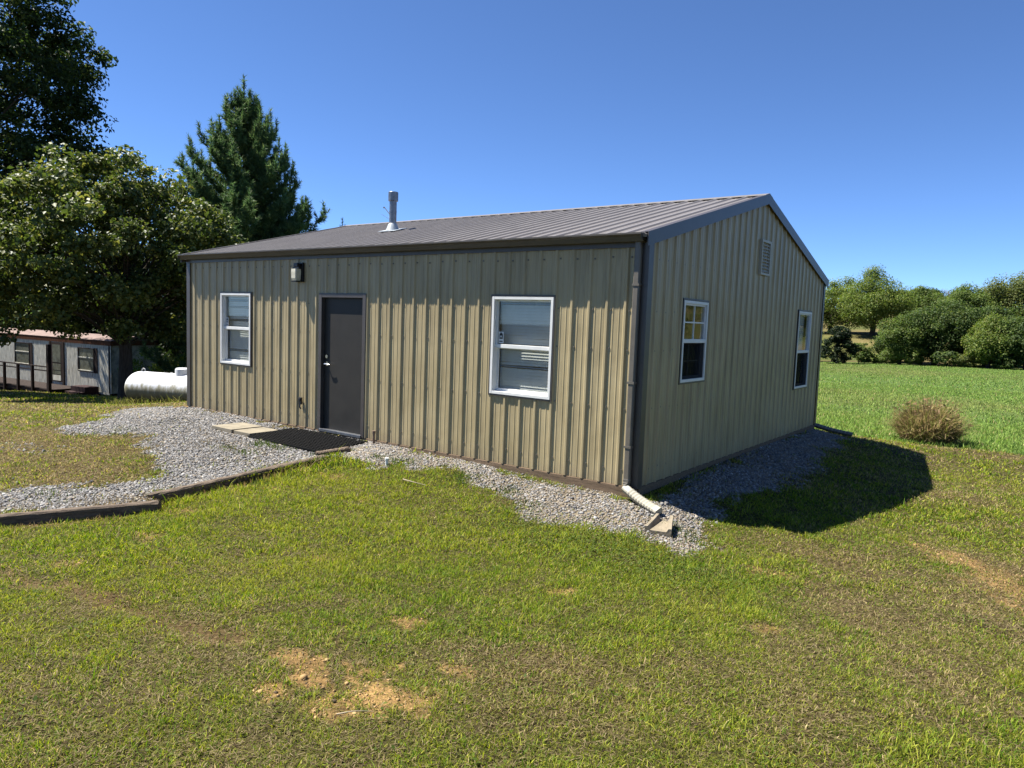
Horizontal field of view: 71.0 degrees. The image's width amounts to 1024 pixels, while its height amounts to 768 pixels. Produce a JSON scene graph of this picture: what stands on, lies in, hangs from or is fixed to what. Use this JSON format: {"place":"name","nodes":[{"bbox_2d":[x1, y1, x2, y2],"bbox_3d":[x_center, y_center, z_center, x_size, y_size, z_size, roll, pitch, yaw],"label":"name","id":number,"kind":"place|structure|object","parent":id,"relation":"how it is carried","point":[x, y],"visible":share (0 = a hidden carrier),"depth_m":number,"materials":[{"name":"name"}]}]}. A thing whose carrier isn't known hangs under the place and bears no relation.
{"place":"outdoors","nodes":[
{"label":"outdoors","id":0,"kind":"place"},
{"bbox_2d":[0,406,849,556],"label":"gravel","id":1,"kind":"structure","parent":0,"point":[794,455],"depth_m":9.06,"materials":[{"name":"grey gravel"}]},
{"bbox_2d":[0,299,1023,767],"bbox_3d":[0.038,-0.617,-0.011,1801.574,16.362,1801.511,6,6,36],"label":"ground","id":2,"kind":"structure","parent":0,"point":[860,333],"depth_m":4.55,"materials":[{"name":"green plant"}]},
{"bbox_2d":[0,344,70,392],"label":"porch deck","id":3,"kind":"structure","parent":2,"relation":"on","point":[18,383],"depth_m":35.94,"materials":[{"name":"brown wood"}]},
{"bbox_2d":[0,267,109,331],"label":"background tree","id":4,"kind":"object","parent":2,"relation":"on","point":[48,329],"visible":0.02,"depth_m":47.78,"materials":[{"name":"green plant"}]},
{"bbox_2d":[0,299,146,331],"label":"woods","id":5,"kind":"object","parent":2,"relation":"on","point":[40,326],"depth_m":112.72,"materials":[{"name":"green plant"}]},
{"bbox_2d":[0,0,148,271],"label":"oak tree","id":6,"kind":"object","parent":2,"relation":"on","point":[65,101],"visible":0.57,"depth_m":30.33,"materials":[{"name":"green plant"}]},
{"bbox_2d":[0,327,157,395],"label":"trailer house","id":7,"kind":"structure","parent":2,"relation":"on","point":[90,359],"depth_m":36.74,"materials":[{"name":"white metal"}]},
{"bbox_2d":[14,342,32,364],"bbox_3d":[-26.401,-1.647,38.761,1.760,1.240,0.044,5,6,29],"label":"window","id":8,"kind":"structure","parent":7,"relation":"in","point":[22,350],"depth_m":38.78,"materials":[{"name":"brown glass"}]},
{"bbox_2d":[49,341,64,384],"bbox_3d":[-23.594,-1.016,37.201,1.340,2.340,0.044,5,6,29],"label":"door","id":9,"kind":"structure","parent":7,"relation":"in","point":[57,348],"depth_m":37.12,"materials":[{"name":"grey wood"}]},
{"bbox_2d":[77,347,97,372],"bbox_3d":[-21.188,-1.199,35.815,1.650,1.240,0.044,5,6,29],"label":"window","id":10,"kind":"structure","parent":7,"relation":"in","point":[87,357],"depth_m":35.81,"materials":[{"name":"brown glass"}]},
{"bbox_2d":[0,500,161,526],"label":"landscape timber","id":11,"kind":"object","parent":2,"relation":"on","point":[44,516],"visible":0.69,"depth_m":7.01,"materials":[{"name":"grey wood"}]},
{"bbox_2d":[65,385,98,394],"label":"porch steps","id":12,"kind":"structure","parent":2,"relation":"on","point":[85,389],"depth_m":35.13,"materials":[{"name":"brown wood"}]},
{"bbox_2d":[61,243,172,370],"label":"background tree","id":13,"kind":"object","parent":2,"relation":"on","point":[90,325],"visible":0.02,"depth_m":49.73,"materials":[{"name":"green plant"}]},
{"bbox_2d":[0,142,247,398],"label":"maple tree","id":14,"kind":"object","parent":2,"relation":"on","point":[116,209],"visible":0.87,"depth_m":22.47,"materials":[{"name":"green plant"}]},
{"bbox_2d":[117,347,186,372],"bbox_3d":[-15.577,-0.321,33.237,3.595,2.812,4.638,6,6,36],"label":"sapling thicket","id":15,"kind":"object","parent":2,"relation":"on","point":[135,362],"visible":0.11,"depth_m":33.11,"materials":[{"name":"green plant"}]},
{"bbox_2d":[124,368,186,402],"bbox_3d":[-8.729,0.185,19.000,3.440,1.240,0.900,4,5,18],"label":"propane tank","id":16,"kind":"object","parent":2,"relation":"on","point":[145,384],"visible":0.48,"depth_m":18.79,"materials":[{"name":"metal"}]},
{"bbox_2d":[135,239,186,372],"bbox_3d":[-16.591,-3.782,39.073,8.836,9.690,7.525,-1,6,-29],"label":"background tree","id":17,"kind":"object","parent":2,"relation":"on","point":[169,347],"depth_m":37.77,"materials":[{"name":"green plant"}]},
{"bbox_2d":[158,299,185,367],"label":"background tree","id":18,"kind":"object","parent":2,"relation":"on","point":[172,349],"depth_m":47.38,"materials":[{"name":"green plant"}]},
{"bbox_2d":[131,73,329,372],"bbox_3d":[-13.099,-6.632,33.471,10.971,15.331,9.906,6,6,36],"label":"white pine","id":19,"kind":"object","parent":2,"relation":"on","point":[253,194],"visible":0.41,"depth_m":31.98,"materials":[{"name":"green plant"}]},
{"bbox_2d":[148,455,326,503],"bbox_3d":[-3.131,1.130,8.516,0.112,0.281,2.380,6,6,35],"label":"landscape timber","id":20,"kind":"object","parent":2,"relation":"on","point":[172,492],"visible":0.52,"depth_m":8.10,"materials":[{"name":"brown wood"}]},
{"bbox_2d":[212,422,262,432],"bbox_3d":[-4.329,0.689,11.307,0.550,0.064,0.540,6,6,36],"label":"paver","id":21,"kind":"object","parent":2,"relation":"on","point":[230,428],"visible":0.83,"depth_m":11.21,"materials":[{"name":"beige concrete"}]},
{"bbox_2d":[234,427,275,435],"bbox_3d":[-3.917,0.737,11.015,0.415,0.060,0.520,6,6,36],"label":"paver","id":22,"kind":"object","parent":2,"relation":"on","point":[250,431],"visible":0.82,"depth_m":10.92,"materials":[{"name":"beige concrete"}]},
{"bbox_2d":[247,427,367,451],"bbox_3d":[-2.988,0.820,10.435,1.726,0.107,0.807,6,6,36],"label":"door mat","id":23,"kind":"object","parent":2,"relation":"on","point":[307,440],"depth_m":10.37,"materials":[{"name":"black rubber"}]},
{"bbox_2d":[313,446,350,454],"bbox_3d":[-2.413,0.915,9.630,0.503,0.121,0.112,-1,6,-34],"label":"landscape timber","id":24,"kind":"object","parent":2,"relation":"on","point":[341,449],"visible":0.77,"depth_m":9.60,"materials":[{"name":"brown wood"}]},
{"bbox_2d":[337,710,372,714],"bbox_3d":[-0.723,1.507,3.297,0.163,0.026,0.025,1,5,-11],"label":"twig","id":25,"kind":"object","parent":2,"relation":"on","point":[351,711],"visible":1,"depth_m":3.29,"materials":[{"name":"beige wood"}]},
{"bbox_2d":[372,431,375,443],"bbox_3d":[-1.964,0.808,10.193,0.046,0.290,0.046,6,6,36],"label":"pipe stub","id":26,"kind":"object","parent":2,"relation":"on","point":[373,432],"visible":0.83,"depth_m":10.18,"materials":[{"name":"metal"}]},
{"bbox_2d":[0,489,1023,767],"bbox_3d":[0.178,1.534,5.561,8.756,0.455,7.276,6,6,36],"label":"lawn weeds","id":27,"kind":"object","parent":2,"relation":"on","point":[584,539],"visible":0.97,"depth_m":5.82,"materials":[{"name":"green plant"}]},
{"bbox_2d":[177,191,852,514],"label":"metal building","id":28,"kind":"structure","parent":2,"relation":"on","point":[634,352],"depth_m":9.59,"materials":[{"name":"beige metal"}]},
{"bbox_2d":[220,292,252,366],"bbox_3d":[-4.661,-0.944,12.280,0.924,1.253,0.180,6,6,36],"label":"window","id":29,"kind":"structure","parent":28,"relation":"in","point":[239,337],"depth_m":12.40,"materials":[{"name":"white plastic"}]},
{"bbox_2d":[323,298,362,433],"bbox_3d":[-2.507,-0.279,10.663,0.910,1.984,0.111,6,6,36],"label":"door","id":30,"kind":"structure","parent":28,"relation":"in","point":[343,316],"depth_m":10.68,"materials":[{"name":"paint"}]},
{"bbox_2d":[488,294,555,401],"bbox_3d":[0.152,-0.453,8.718,0.949,1.248,0.180,6,6,36],"label":"window","id":31,"kind":"structure","parent":28,"relation":"in","point":[513,316],"depth_m":8.78,"materials":[{"name":"white plastic"}]},
{"bbox_2d":[678,298,708,384],"bbox_3d":[2.197,-0.522,8.774,0.086,1.023,0.784,6,6,36],"label":"window","id":32,"kind":"structure","parent":28,"relation":"in","point":[692,362],"depth_m":8.77,"materials":[{"name":"white plastic"}]},
{"bbox_2d":[792,309,811,389],"bbox_3d":[5.089,-0.610,12.720,0.145,1.388,0.844,6,6,36],"label":"window","id":33,"kind":"structure","parent":28,"relation":"in","point":[801,359],"depth_m":12.79,"materials":[{"name":"white plastic"}]},
{"bbox_2d":[24,462,1023,721],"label":"soil crumbs","id":34,"kind":"object","parent":2,"relation":"on","point":[302,676],"visible":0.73,"depth_m":3.78,"materials":[{"name":"soil"}]},
{"bbox_2d":[644,513,672,536],"bbox_3d":[1.470,1.397,7.072,0.260,0.150,0.330,4,5,22],"label":"splash block","id":35,"kind":"object","parent":2,"relation":"on","point":[654,524],"depth_m":7.01,"materials":[{"name":"concrete"}]},
{"bbox_2d":[821,325,859,363],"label":"cedar bush","id":36,"kind":"object","parent":2,"relation":"on","point":[840,338],"visible":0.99,"depth_m":83.04,"materials":[{"name":"green plant"}]},
{"bbox_2d":[823,275,861,331],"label":"field edge tree","id":37,"kind":"object","parent":2,"relation":"on","point":[831,320],"visible":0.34,"depth_m":121.20,"materials":[{"name":"green plant"}]},
{"bbox_2d":[849,342,874,362],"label":"field edge shrub","id":38,"kind":"object","parent":2,"relation":"on","point":[863,355],"visible":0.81,"depth_m":85.05,"materials":[{"name":"green plant"}]},
{"bbox_2d":[858,352,883,362],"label":"field edge shrub","id":39,"kind":"object","parent":2,"relation":"on","point":[872,357],"visible":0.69,"depth_m":85.40,"materials":[{"name":"green plant"}]},
{"bbox_2d":[832,263,920,334],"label":"field edge tree","id":40,"kind":"object","parent":2,"relation":"on","point":[872,306],"visible":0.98,"depth_m":113.46,"materials":[{"name":"green plant"}]},
{"bbox_2d":[874,351,896,363],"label":"field edge shrub","id":41,"kind":"object","parent":2,"relation":"on","point":[884,358],"visible":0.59,"depth_m":84.41,"materials":[{"name":"green plant"}]},
{"bbox_2d":[869,324,904,362],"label":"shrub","id":42,"kind":"object","parent":2,"relation":"on","point":[878,343],"visible":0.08,"depth_m":92.26,"materials":[{"name":"green plant"}]},
{"bbox_2d":[876,314,927,364],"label":"field edge tree","id":43,"kind":"object","parent":2,"relation":"on","point":[902,335],"visible":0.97,"depth_m":82.39,"materials":[{"name":"green plant"}]},
{"bbox_2d":[902,347,927,364],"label":"field edge shrub","id":44,"kind":"object","parent":2,"relation":"on","point":[919,359],"visible":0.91,"depth_m":81.66,"materials":[{"name":"green plant"}]},
{"bbox_2d":[814,361,1023,454],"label":"field grass","id":45,"kind":"structure","parent":2,"relation":"on","point":[840,419],"depth_m":30.00,"materials":[{"name":"green plant"}]},
{"bbox_2d":[897,285,946,319],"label":"field edge tree","id":46,"kind":"object","parent":2,"relation":"on","point":[928,296],"visible":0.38,"depth_m":118.46,"materials":[{"name":"green plant"}]},
{"bbox_2d":[904,311,943,363],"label":"field edge tree","id":47,"kind":"object","parent":2,"relation":"on","point":[926,353],"visible":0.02,"depth_m":86.47,"materials":[{"name":"green plant"}]},
{"bbox_2d":[872,389,985,445],"bbox_3d":[9.166,0.753,15.737,2.321,1.234,2.423,6,6,36],"label":"dry bush","id":48,"kind":"object","parent":2,"relation":"on","point":[932,423],"visible":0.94,"depth_m":15.45,"materials":[{"name":"beige plant"}]},
{"bbox_2d":[930,288,944,296],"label":"hilltop tree","id":49,"kind":"object","parent":2,"relation":"on","point":[938,291],"visible":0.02,"depth_m":171.42,"materials":[{"name":"green plant"}]},
{"bbox_2d":[898,298,978,365],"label":"field edge tree","id":50,"kind":"object","parent":2,"relation":"on","point":[942,325],"visible":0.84,"depth_m":81.89,"materials":[{"name":"green plant"}]},
{"bbox_2d":[930,351,958,365],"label":"field edge shrub","id":51,"kind":"object","parent":2,"relation":"on","point":[939,356],"visible":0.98,"depth_m":79.83,"materials":[{"name":"green plant"}]},
{"bbox_2d":[951,353,977,366],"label":"field edge shrub","id":52,"kind":"object","parent":2,"relation":"on","point":[961,359],"visible":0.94,"depth_m":78.94,"materials":[{"name":"green plant"}]},
{"bbox_2d":[947,304,988,362],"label":"field edge tree","id":53,"kind":"object","parent":2,"relation":"on","point":[980,315],"visible":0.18,"depth_m":82.53,"materials":[{"name":"green plant"}]},
{"bbox_2d":[936,281,1002,360],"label":"field edge tree","id":54,"kind":"object","parent":2,"relation":"on","point":[978,298],"visible":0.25,"depth_m":89.91,"materials":[{"name":"green plant"}]},
{"bbox_2d":[960,311,1022,368],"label":"field edge tree","id":55,"kind":"object","parent":2,"relation":"on","point":[985,345],"visible":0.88,"depth_m":76.75,"materials":[{"name":"green plant"}]},
{"bbox_2d":[975,304,1023,365],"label":"field edge tree","id":56,"kind":"object","parent":2,"relation":"on","point":[989,309],"visible":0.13,"depth_m":83.69,"materials":[{"name":"green plant"}]},
{"bbox_2d":[978,270,1023,319],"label":"field edge tree","id":57,"kind":"object","parent":2,"relation":"on","point":[1009,295],"visible":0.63,"depth_m":90.38,"materials":[{"name":"green plant"}]},
{"bbox_2d":[991,354,1022,368],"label":"field edge shrub","id":58,"kind":"object","parent":2,"relation":"on","point":[1010,361],"visible":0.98,"depth_m":75.61,"materials":[{"name":"green plant"}]},
{"bbox_2d":[997,312,1023,369],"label":"field edge tree","id":59,"kind":"object","parent":2,"relation":"on","point":[1017,330],"visible":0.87,"depth_m":75.31,"materials":[{"name":"green plant"}]},
{"bbox_2d":[0,0,1023,304],"label":"sky","id":60,"kind":"structure","parent":0,"point":[890,133],"materials":[{"name":"blue"}]}
]}

